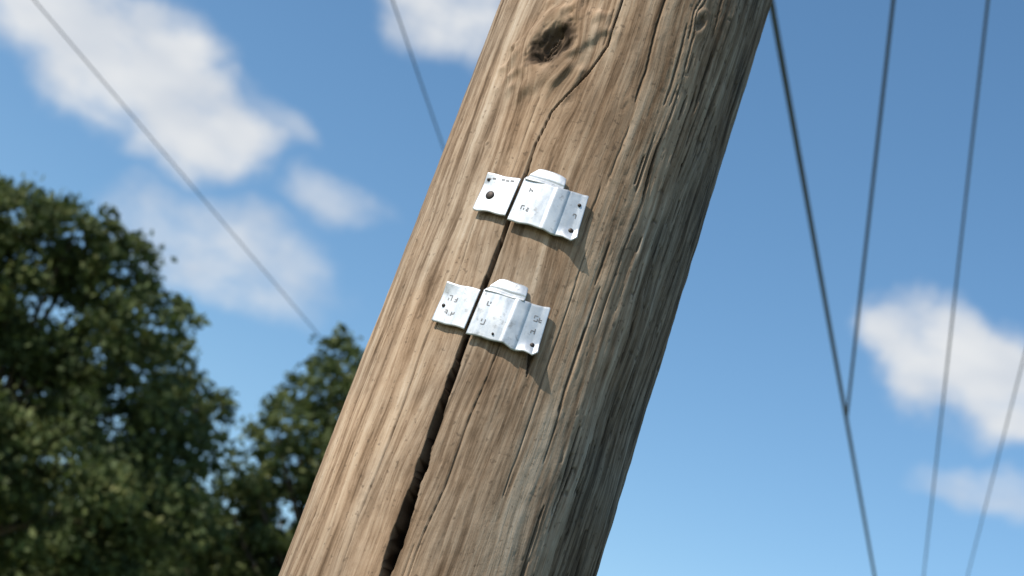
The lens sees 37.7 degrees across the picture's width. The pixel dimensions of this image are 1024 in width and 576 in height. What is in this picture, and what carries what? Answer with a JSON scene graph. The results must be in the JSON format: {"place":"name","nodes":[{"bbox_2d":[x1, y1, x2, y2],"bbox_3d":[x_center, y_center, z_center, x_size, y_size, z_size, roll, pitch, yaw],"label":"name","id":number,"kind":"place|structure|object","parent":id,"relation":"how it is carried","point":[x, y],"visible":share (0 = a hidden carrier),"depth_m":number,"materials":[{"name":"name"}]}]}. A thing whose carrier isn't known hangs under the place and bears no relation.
{"place":"outdoors","nodes":[
{"label":"outdoors","id":0,"kind":"place"},
{"bbox_2d":[0,0,1023,575],"label":"sky","id":1,"kind":"structure","parent":0,"point":[307,127],"materials":[{"name":"blue"}]},
{"bbox_3d":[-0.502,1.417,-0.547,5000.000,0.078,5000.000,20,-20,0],"label":"ground","id":2,"kind":"structure","parent":0,"visible":0},
{"bbox_2d":[0,542,58,575],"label":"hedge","id":3,"kind":"object","parent":2,"relation":"on","point":[32,566],"visible":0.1,"depth_m":38.09,"materials":[{"name":"green plant"}]},
{"bbox_2d":[0,172,245,575],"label":"deciduous tree","id":4,"kind":"object","parent":2,"relation":"on","point":[116,484],"visible":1,"depth_m":28.69,"materials":[{"name":"green plant"}]},
{"bbox_2d":[0,459,272,575],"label":"distant trees","id":5,"kind":"object","parent":2,"relation":"on","point":[25,571],"visible":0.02,"depth_m":39.76,"materials":[{"name":"green plant"}]},
{"bbox_2d":[125,321,364,575],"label":"deciduous tree","id":6,"kind":"object","parent":2,"relation":"on","point":[251,496],"visible":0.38,"depth_m":34.29,"materials":[{"name":"green plant"}]},
{"bbox_2d":[279,0,771,575],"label":"utility pole","id":7,"kind":"object","parent":2,"relation":"on","point":[451,450],"visible":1,"depth_m":1.38,"materials":[{"name":"brown wood"}]},
{"bbox_2d":[34,0,354,376],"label":"overhead wire","id":8,"kind":"object","parent":7,"relation":"attached to","point":[182,174],"visible":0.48,"depth_m":20.40,"materials":[{"name":"grey metal"}]},
{"bbox_2d":[392,0,443,149],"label":"overhead wire","id":9,"kind":"object","parent":7,"relation":"attached to","point":[417,71],"visible":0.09,"depth_m":15.53,"materials":[{"name":"grey metal"}]},
{"bbox_2d":[431,279,549,355],"bbox_3d":[-0.018,0.021,1.345,0.105,0.063,0.014,14,-21,15],"label":"metal tag","id":10,"kind":"object","parent":7,"relation":"attached to","point":[508,315],"visible":1,"depth_m":1.34,"materials":[{"name":"metal"}]},
{"bbox_2d":[472,169,588,240],"bbox_3d":[0.018,-0.082,1.385,0.105,0.063,0.014,14,-21,15],"label":"metal tag","id":11,"kind":"object","parent":7,"relation":"attached to","point":[546,201],"visible":1,"depth_m":1.38,"materials":[{"name":"metal"}]},
{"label":"utility pole","id":12,"kind":"object","parent":2,"relation":"on","visible":0},
{"bbox_2d":[769,0,875,575],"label":"overhead wire","id":13,"kind":"object","parent":12,"relation":"attached to","point":[776,30],"visible":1,"depth_m":11.45,"materials":[{"name":"black metal"}]},
{"bbox_2d":[846,0,894,414],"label":"overhead wire","id":14,"kind":"object","parent":13,"relation":"attached to","point":[892,8],"visible":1,"depth_m":12.10,"materials":[{"name":"black metal"}]},
{"bbox_2d":[923,0,989,575],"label":"overhead wire","id":15,"kind":"object","parent":12,"relation":"attached to","point":[973,128],"visible":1,"depth_m":14.88,"materials":[{"name":"grey metal"}]},
{"bbox_2d":[967,356,1023,575],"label":"overhead wire","id":16,"kind":"object","parent":12,"relation":"attached to","point":[997,459],"visible":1,"depth_m":22.01,"materials":[{"name":"grey metal"}]}
]}

